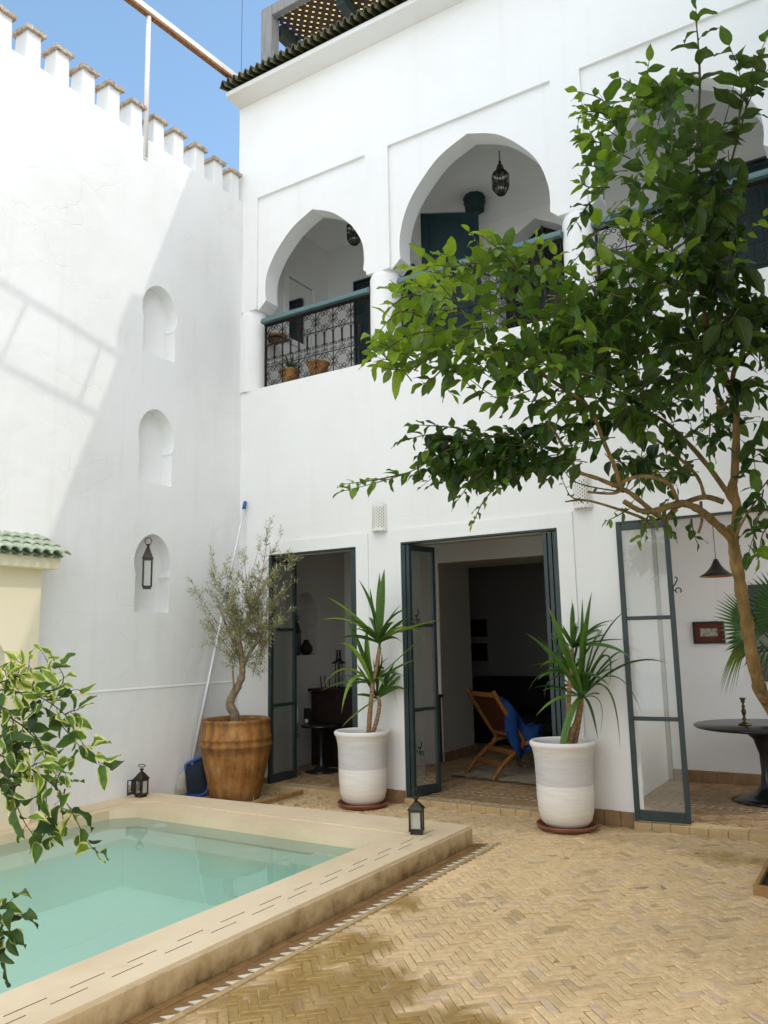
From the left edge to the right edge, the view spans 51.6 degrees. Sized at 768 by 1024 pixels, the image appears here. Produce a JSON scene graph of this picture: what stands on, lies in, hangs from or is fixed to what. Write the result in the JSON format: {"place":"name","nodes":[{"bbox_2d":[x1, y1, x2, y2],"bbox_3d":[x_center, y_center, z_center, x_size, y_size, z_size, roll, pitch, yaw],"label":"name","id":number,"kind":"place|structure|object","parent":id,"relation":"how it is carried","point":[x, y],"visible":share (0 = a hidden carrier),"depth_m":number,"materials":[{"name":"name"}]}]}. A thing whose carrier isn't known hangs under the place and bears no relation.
{"place":"outdoors","nodes":[
{"label":"outdoors","id":0,"kind":"place"},
{"bbox_2d":[0,0,302,171],"label":"sky","id":1,"kind":"structure","parent":0,"point":[109,36],"materials":[{"name":"blue"}]},
{"bbox_2d":[172,790,767,1023],"bbox_3d":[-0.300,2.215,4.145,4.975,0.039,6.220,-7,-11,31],"label":"courtyard paving","id":2,"kind":"structure","parent":0,"point":[685,947],"depth_m":3.97,"materials":[{"name":"brick"}]},
{"bbox_2d":[0,643,124,987],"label":"variegated shrub","id":3,"kind":"object","parent":2,"relation":"on","point":[12,740],"visible":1,"depth_m":2.42,"materials":[{"name":"green plant"}]},
{"bbox_2d":[0,4,242,815],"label":"boundary wall","id":4,"kind":"structure","parent":2,"relation":"on","point":[120,320],"depth_m":7.72,"materials":[{"name":"paint"}]},
{"bbox_2d":[142,537,152,588],"bbox_3d":[-2.330,0.503,7.828,0.103,0.512,0.103,1,-10,-13],"label":"lantern","id":5,"kind":"object","parent":4,"relation":"hanging from","point":[147,555],"visible":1,"depth_m":7.79,"materials":[{"name":"metal"}]},
{"bbox_2d":[124,0,237,159],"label":"metal frame","id":6,"kind":"object","parent":4,"relation":"on","point":[149,13],"visible":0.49,"depth_m":8.70,"materials":[{"name":"white metal"}]},
{"bbox_2d":[175,501,246,796],"bbox_3d":[-1.776,1.356,8.386,0.129,3.106,0.900,-8,-12,38],"label":"pool net","id":7,"kind":"object","parent":2,"relation":"on","point":[191,780],"visible":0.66,"depth_m":8.01,"materials":[{"name":"metal"}]},
{"bbox_2d":[0,792,472,1023],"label":"swimming pool","id":8,"kind":"structure","parent":2,"relation":"on","point":[174,896],"depth_m":5.62,"materials":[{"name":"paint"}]},
{"bbox_2d":[0,530,70,829],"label":"wall fountain","id":9,"kind":"object","parent":8,"relation":"on","point":[26,559],"depth_m":6.39,"materials":[{"name":"paint"}]},
{"bbox_2d":[127,764,149,797],"bbox_3d":[-2.262,2.477,7.319,0.106,0.298,0.179,-5,-10,24],"label":"lantern","id":10,"kind":"object","parent":8,"relation":"on","point":[139,782],"visible":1,"depth_m":7.32,"materials":[{"name":"metal"}]},
{"bbox_2d":[127,779,133,795],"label":"lantern door","id":11,"kind":"structure","parent":10,"relation":"in","point":[130,783],"depth_m":7.29,"materials":[{"name":"glass"}]},
{"bbox_2d":[407,788,424,834],"bbox_3d":[0.234,2.164,5.755,0.110,0.316,0.110,-3,-9,12],"label":"lantern","id":12,"kind":"object","parent":8,"relation":"on","point":[415,809],"visible":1,"depth_m":5.71,"materials":[{"name":"metal"}]},
{"bbox_2d":[253,790,302,803],"bbox_3d":[-1.063,2.804,7.681,0.037,0.085,0.870,-7,-11,31],"label":"bed edging","id":13,"kind":"object","parent":2,"relation":"on","point":[282,797],"visible":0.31,"depth_m":7.75,"materials":[{"name":"brown wood"}]},
{"bbox_2d":[123,841,500,1023],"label":"paving border","id":14,"kind":"object","parent":2,"relation":"on","point":[165,1008],"visible":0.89,"depth_m":3.97,"materials":[{"name":"brick"}]},
{"bbox_2d":[154,844,492,1023],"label":"white border course","id":15,"kind":"object","parent":14,"relation":"on","point":[180,1009],"visible":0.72,"depth_m":4.02,"materials":[{"name":"tile"}]},
{"bbox_2d":[337,798,388,809],"bbox_3d":[-0.191,2.705,7.375,0.484,0.046,0.484,-7,-11,31],"label":"saucer","id":16,"kind":"object","parent":2,"relation":"on","point":[343,804],"visible":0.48,"depth_m":7.19,"materials":[{"name":"brown ceramic"}]},
{"bbox_2d":[334,727,390,805],"bbox_3d":[-0.197,2.382,7.428,0.536,0.665,0.536,-7,-11,31],"label":"plant pot","id":17,"kind":"object","parent":16,"relation":"on","point":[362,757],"visible":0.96,"depth_m":7.24,"materials":[{"name":"ceramic"}]},
{"bbox_2d":[322,569,441,732],"bbox_3d":[-0.092,1.309,7.458,0.926,1.540,1.002,6,-11,-36],"label":"yucca","id":18,"kind":"object","parent":17,"relation":"on","point":[378,634],"visible":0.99,"depth_m":7.46,"materials":[{"name":"green plant"}]},
{"bbox_2d":[536,819,597,833],"bbox_3d":[1.465,2.507,6.355,0.484,0.046,0.484,-7,-11,31],"label":"saucer","id":19,"kind":"object","parent":2,"relation":"on","point":[590,827],"visible":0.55,"depth_m":6.18,"materials":[{"name":"brown ceramic"}]},
{"bbox_2d":[529,736,596,828],"bbox_3d":[1.459,2.184,6.407,0.536,0.665,0.536,-7,-11,31],"label":"plant pot","id":20,"kind":"object","parent":19,"relation":"on","point":[565,784],"visible":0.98,"depth_m":6.22,"materials":[{"name":"ceramic"}]},
{"bbox_2d":[526,592,667,743],"bbox_3d":[1.614,1.377,6.394,0.894,1.468,1.000,5,-11,-34],"label":"yucca","id":21,"kind":"object","parent":20,"relation":"on","point":[580,683],"visible":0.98,"depth_m":6.44,"materials":[{"name":"green plant"}]},
{"bbox_2d":[753,859,767,897],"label":"planter bed","id":22,"kind":"object","parent":2,"relation":"on","point":[760,886],"visible":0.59,"depth_m":4.71,"materials":[{"name":"stone"}]},
{"bbox_2d":[333,0,767,714],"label":"lemon tree","id":23,"kind":"object","parent":22,"relation":"on","point":[567,352],"visible":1,"depth_m":4.17,"materials":[{"name":"green plant"}]},
{"bbox_3d":[-1.523,2.891,7.833,0.911,0.080,1.078,-7,-11,31],"label":"planting bed","id":24,"kind":"object","parent":2,"relation":"in","visible":0},
{"bbox_2d":[199,715,271,801],"bbox_3d":[-1.487,2.474,7.970,0.728,0.787,0.728,-7,-11,31],"label":"terracotta jar","id":25,"kind":"object","parent":24,"relation":"on","point":[235,755],"visible":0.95,"depth_m":7.71,"materials":[{"name":"ceramic"}]},
{"bbox_2d":[183,516,303,720],"bbox_3d":[-1.422,1.097,8.052,1.242,2.136,0.667,-1,-9,0],"label":"olive tree","id":26,"kind":"object","parent":25,"relation":"on","point":[254,605],"visible":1,"depth_m":8.01,"materials":[{"name":"green plant"}]},
{"bbox_2d":[240,785,292,801],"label":"dry grass","id":27,"kind":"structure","parent":24,"relation":"on","point":[273,790],"depth_m":7.94,"materials":[{"name":"brown plant"}]},
{"bbox_2d":[277,753,767,828],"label":"interior floor","id":28,"kind":"structure","parent":0,"point":[711,795],"depth_m":7.50,"materials":[{"name":"brick"}]},
{"bbox_2d":[300,722,341,773],"bbox_3d":[-0.719,2.702,9.096,0.480,0.520,0.480,-7,-11,31],"label":"pedestal table","id":29,"kind":"object","parent":28,"relation":"on","point":[321,767],"visible":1,"depth_m":9.05,"materials":[{"name":"black paint"}]},
{"bbox_2d":[297,703,299,723],"bbox_3d":[-1.008,2.352,9.261,0.048,0.232,0.047,-7,-11,31],"label":"bottle","id":30,"kind":"object","parent":29,"relation":"on","point":[298,715],"visible":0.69,"depth_m":9.24,"materials":[{"name":"glass"}]},
{"bbox_2d":[304,708,311,722],"bbox_3d":[-0.895,2.394,9.334,0.080,0.167,0.056,-7,-11,31],"label":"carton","id":31,"kind":"object","parent":29,"relation":"on","point":[307,715],"visible":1,"depth_m":9.31,"materials":[{"name":"black cardboard"}]},
{"bbox_2d":[308,687,352,766],"bbox_3d":[-0.457,2.586,9.592,0.810,0.899,0.460,-7,-11,31],"label":"carved cabinet","id":32,"kind":"object","parent":28,"relation":"on","point":[326,705],"visible":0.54,"depth_m":9.47,"materials":[{"name":"brown wood"}]},
{"bbox_2d":[332,650,345,688],"bbox_3d":[-0.549,1.905,9.634,0.180,0.460,0.180,-7,-11,31],"label":"candle lantern","id":33,"kind":"object","parent":32,"relation":"on","point":[338,661],"visible":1,"depth_m":9.62,"materials":[{"name":"black paint"}]},
{"bbox_2d":[450,759,535,784],"bbox_3d":[1.660,2.830,8.638,1.418,0.014,1.432,-9,-12,39],"label":"rug","id":34,"kind":"object","parent":28,"relation":"on","point":[524,773],"visible":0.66,"depth_m":8.63,"materials":[{"name":"grey fabric"}]},
{"bbox_2d":[465,688,541,781],"bbox_3d":[1.321,2.404,8.698,0.735,0.934,0.582,3,-10,-25],"label":"lounge chair","id":35,"kind":"object","parent":34,"relation":"on","point":[491,709],"visible":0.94,"depth_m":8.69,"materials":[{"name":"brown wood"}]},
{"bbox_2d":[500,696,544,758],"bbox_3d":[1.484,2.383,8.568,0.542,0.796,0.313,3,-10,-24],"label":"throw","id":36,"kind":"object","parent":35,"relation":"on","point":[514,723],"visible":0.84,"depth_m":8.44,"materials":[{"name":"blue fabric"}]},
{"bbox_2d":[541,722,552,736],"bbox_3d":[2.095,2.730,9.354,0.450,0.444,0.450,-7,-11,31],"label":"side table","id":37,"kind":"object","parent":28,"relation":"on","point":[548,726],"visible":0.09,"depth_m":9.29,"materials":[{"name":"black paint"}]},
{"bbox_2d":[419,789,762,812],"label":"step","id":38,"kind":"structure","parent":28,"relation":"on","point":[536,808],"depth_m":7.11,"materials":[{"name":"tile"}]},
{"bbox_2d":[693,719,767,807],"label":"tulip table","id":39,"kind":"object","parent":28,"relation":"on","point":[756,731],"visible":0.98,"depth_m":6.99,"materials":[{"name":"black paint"}]},
{"bbox_2d":[738,697,751,725],"bbox_3d":[3.210,1.779,7.085,0.109,0.240,0.109,-7,-11,31],"label":"candlestick","id":40,"kind":"object","parent":39,"relation":"on","point":[743,712],"visible":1,"depth_m":7.07,"materials":[{"name":"gold metal"}]},
{"bbox_3d":[3.586,2.255,6.301,0.380,0.340,0.378,-7,-11,31],"label":"palm pot","id":41,"kind":"object","parent":28,"relation":"on","visible":0},
{"bbox_2d":[714,571,767,695],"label":"fan palm","id":42,"kind":"object","parent":41,"relation":"on","point":[737,655],"visible":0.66,"depth_m":6.30,"materials":[{"name":"green plant"}]},
{"bbox_2d":[285,743,767,829],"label":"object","id":43,"kind":"object","parent":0,"point":[480,746],"depth_m":10.34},
{"bbox_2d":[219,0,767,842],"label":"house","id":44,"kind":"structure","parent":43,"relation":"on","point":[387,130],"depth_m":8.27,"materials":[{"name":"white paint"}]},
{"bbox_2d":[241,40,241,70],"bbox_3d":[-2.620,-9.195,14.663,0.013,2.580,0.006,-7,-11,31],"label":"cable","id":45,"kind":"object","parent":44,"relation":"attached to","point":[241,55],"visible":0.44,"depth_m":14.52,"materials":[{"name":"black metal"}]},
{"bbox_2d":[268,332,289,344],"bbox_3d":[-1.315,-2.121,9.776,0.258,0.090,0.250,-7,-11,31],"label":"wall planter","id":46,"kind":"object","parent":44,"relation":"attached to","point":[273,335],"visible":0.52,"depth_m":9.71,"materials":[{"name":"ceramic"}]},
{"bbox_2d":[268,557,298,782],"bbox_3d":[-1.096,1.698,8.709,0.053,2.378,0.477,-7,-11,31],"label":"folding door","id":47,"kind":"structure","parent":44,"relation":"in","point":[292,773],"depth_m":8.70,"materials":[{"name":"teal paint"}]},
{"bbox_2d":[275,355,303,381],"bbox_3d":[-1.144,-1.693,9.591,0.373,0.344,0.414,-2,-9,4],"label":"gallery pot","id":48,"kind":"object","parent":44,"relation":"on","point":[291,370],"visible":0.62,"depth_m":9.44,"materials":[{"name":"ceramic"}]},
{"bbox_2d":[297,615,300,654],"bbox_3d":[-1.081,1.514,9.793,0.095,0.499,0.095,-4,-10,15],"label":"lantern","id":49,"kind":"object","parent":44,"relation":"on","point":[298,632],"visible":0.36,"depth_m":9.75,"materials":[{"name":"metal"}]},
{"bbox_2d":[284,269,316,355],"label":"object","id":50,"kind":"object","parent":44,"relation":"attached to","point":[299,292],"visible":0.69,"depth_m":10.44,"materials":[{"name":"white paint"}]},
{"bbox_2d":[301,640,312,654],"bbox_3d":[-0.972,1.692,9.935,0.160,0.190,0.160,-7,-11,31],"label":"lidded jar","id":51,"kind":"object","parent":44,"relation":"on","point":[306,647],"visible":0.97,"depth_m":9.88,"materials":[{"name":"brown ceramic"}]},
{"bbox_2d":[306,359,329,374],"bbox_3d":[-0.781,-1.694,9.432,0.281,0.150,0.281,-7,-11,31],"label":"gallery pot","id":52,"kind":"object","parent":44,"relation":"on","point":[324,363],"visible":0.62,"depth_m":9.34,"materials":[{"name":"ceramic"}]},
{"bbox_2d":[261,0,383,60],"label":"pergola","id":53,"kind":"object","parent":44,"relation":"on","point":[306,18],"visible":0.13,"depth_m":10.60,"materials":[{"name":"grey wood"}]},
{"bbox_2d":[351,550,354,726],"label":"folding door","id":54,"kind":"structure","parent":44,"relation":"in","point":[352,583],"depth_m":8.04,"materials":[{"name":"teal paint"}]},
{"bbox_2d":[347,223,360,245],"bbox_3d":[-0.375,-3.603,9.918,0.181,0.553,0.181,-10,-13,42],"label":"hanging lantern","id":55,"kind":"object","parent":44,"relation":"hanging from","point":[351,241],"visible":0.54,"depth_m":9.86,"materials":[{"name":"metal"}]},
{"bbox_2d":[353,550,356,726],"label":"folding door","id":56,"kind":"structure","parent":44,"relation":"in","point":[353,550],"depth_m":8.02,"materials":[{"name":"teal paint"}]},
{"bbox_2d":[372,503,386,532],"bbox_3d":[-0.048,0.061,8.027,0.149,0.293,0.149,0,-9,-7],"label":"wall sconce","id":57,"kind":"object","parent":44,"relation":"attached to","point":[379,516],"depth_m":7.97,"materials":[{"name":"white ceramic"}]},
{"bbox_2d":[353,264,414,364],"bbox_3d":[0.009,-2.169,10.408,0.940,2.040,0.054,-7,-11,31],"label":"gallery door","id":58,"kind":"structure","parent":44,"relation":"in","point":[363,283],"depth_m":10.65,"materials":[{"name":"paint"}]},
{"bbox_2d":[402,545,410,796],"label":"folding door","id":59,"kind":"structure","parent":44,"relation":"in","point":[404,584],"depth_m":7.63,"materials":[{"name":"teal paint"}]},
{"bbox_2d":[406,544,426,796],"bbox_3d":[0.383,1.516,7.767,0.053,2.378,0.408,-8,-12,38],"label":"folding door","id":60,"kind":"structure","parent":44,"relation":"in","point":[423,789],"depth_m":7.61,"materials":[{"name":"teal paint"}]},
{"bbox_2d":[406,546,440,793],"bbox_3d":[0.381,1.518,7.777,0.112,2.378,0.376,-8,-12,37],"label":"folding door","id":61,"kind":"structure","parent":44,"relation":"in","point":[426,693],"depth_m":7.79,"materials":[{"name":"teal paint"}]},
{"bbox_2d":[420,211,482,337],"bbox_3d":[0.794,-2.463,9.239,0.686,2.214,0.058,-1,-9,1],"label":"gallery door","id":62,"kind":"structure","parent":44,"relation":"in","point":[436,228],"depth_m":9.34,"materials":[{"name":"paint"}]},
{"bbox_2d":[463,191,485,214],"bbox_3d":[1.117,-3.854,9.833,0.274,0.260,0.276,-3,-9,9],"label":"carved capital","id":63,"kind":"object","parent":44,"relation":"attached to","point":[474,201],"visible":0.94,"depth_m":9.74,"materials":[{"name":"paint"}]},
{"bbox_2d":[470,619,487,636],"bbox_3d":[1.478,1.864,12.755,0.390,0.275,0.027,-7,-11,31],"label":"framed picture","id":64,"kind":"object","parent":44,"relation":"attached to","point":[478,627],"visible":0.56,"depth_m":12.71,"materials":[{"name":"black paint"}]},
{"bbox_2d":[471,643,488,660],"bbox_3d":[1.485,2.242,12.693,0.390,0.280,0.027,-7,-11,31],"label":"framed picture","id":65,"kind":"object","parent":44,"relation":"attached to","point":[479,651],"visible":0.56,"depth_m":12.65,"materials":[{"name":"black paint"}]},
{"bbox_2d":[492,150,508,196],"bbox_3d":[1.299,-3.811,8.887,0.181,0.553,0.181,-10,-13,42],"label":"hanging lantern","id":66,"kind":"object","parent":44,"relation":"hanging from","point":[500,171],"visible":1,"depth_m":8.84,"materials":[{"name":"metal"}]},
{"bbox_2d":[542,532,557,735],"bbox_3d":[1.554,1.380,7.072,0.036,2.378,0.390,-7,-11,31],"label":"folding door","id":67,"kind":"structure","parent":44,"relation":"in","point":[544,535],"depth_m":6.97,"materials":[{"name":"teal paint"}]},
{"bbox_2d":[547,532,561,735],"bbox_3d":[1.595,1.375,7.046,0.036,2.378,0.410,-7,-11,30],"label":"folding door","id":68,"kind":"structure","parent":44,"relation":"in","point":[549,534],"depth_m":6.95,"materials":[{"name":"teal paint"}]},
{"bbox_2d":[552,531,564,727],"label":"folding door","id":69,"kind":"structure","parent":44,"relation":"in","point":[553,532],"depth_m":6.94,"materials":[{"name":"teal paint"}]},
{"bbox_2d":[573,476,592,509],"bbox_3d":[1.728,-0.166,6.934,0.149,0.293,0.149,0,-9,-7],"label":"wall sconce","id":70,"kind":"object","parent":44,"relation":"attached to","point":[580,491],"depth_m":6.88,"materials":[{"name":"white ceramic"}]},
{"bbox_2d":[616,521,691,823],"bbox_3d":[2.200,1.261,6.419,0.487,2.378,0.053,-6,-10,26],"label":"folding door","id":71,"kind":"structure","parent":44,"relation":"in","point":[640,814],"depth_m":6.40,"materials":[{"name":"teal paint"}]},
{"bbox_2d":[692,621,725,643],"bbox_3d":[3.314,1.231,8.104,0.305,0.225,0.028,-7,-11,31],"label":"framed picture","id":72,"kind":"object","parent":44,"relation":"attached to","point":[707,632],"visible":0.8,"depth_m":8.10,"materials":[{"name":"black paint"}]},
{"bbox_2d":[699,526,732,577],"bbox_3d":[3.136,0.288,7.541,0.316,0.650,0.316,-7,-11,31],"label":"pendant lamp","id":73,"kind":"object","parent":44,"relation":"hanging from","point":[716,569],"visible":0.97,"depth_m":7.46,"materials":[{"name":"black metal"}]},
{"bbox_2d":[684,156,767,268],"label":"gallery door","id":74,"kind":"structure","parent":44,"relation":"in","point":[761,163],"depth_m":8.13,"materials":[{"name":"paint"}]},
{"bbox_2d":[748,584,767,680],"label":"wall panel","id":75,"kind":"structure","parent":44,"relation":"attached to","point":[751,587],"depth_m":7.88,"materials":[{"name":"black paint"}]},
{"bbox_2d":[472,676,551,744],"bbox_3d":[2.429,2.818,11.307,2.800,0.900,1.000,-7,-11,31],"label":"sofa","id":76,"kind":"object","parent":43,"relation":"on","point":[524,698],"visible":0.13,"depth_m":11.72,"materials":[{"name":"black fabric"}]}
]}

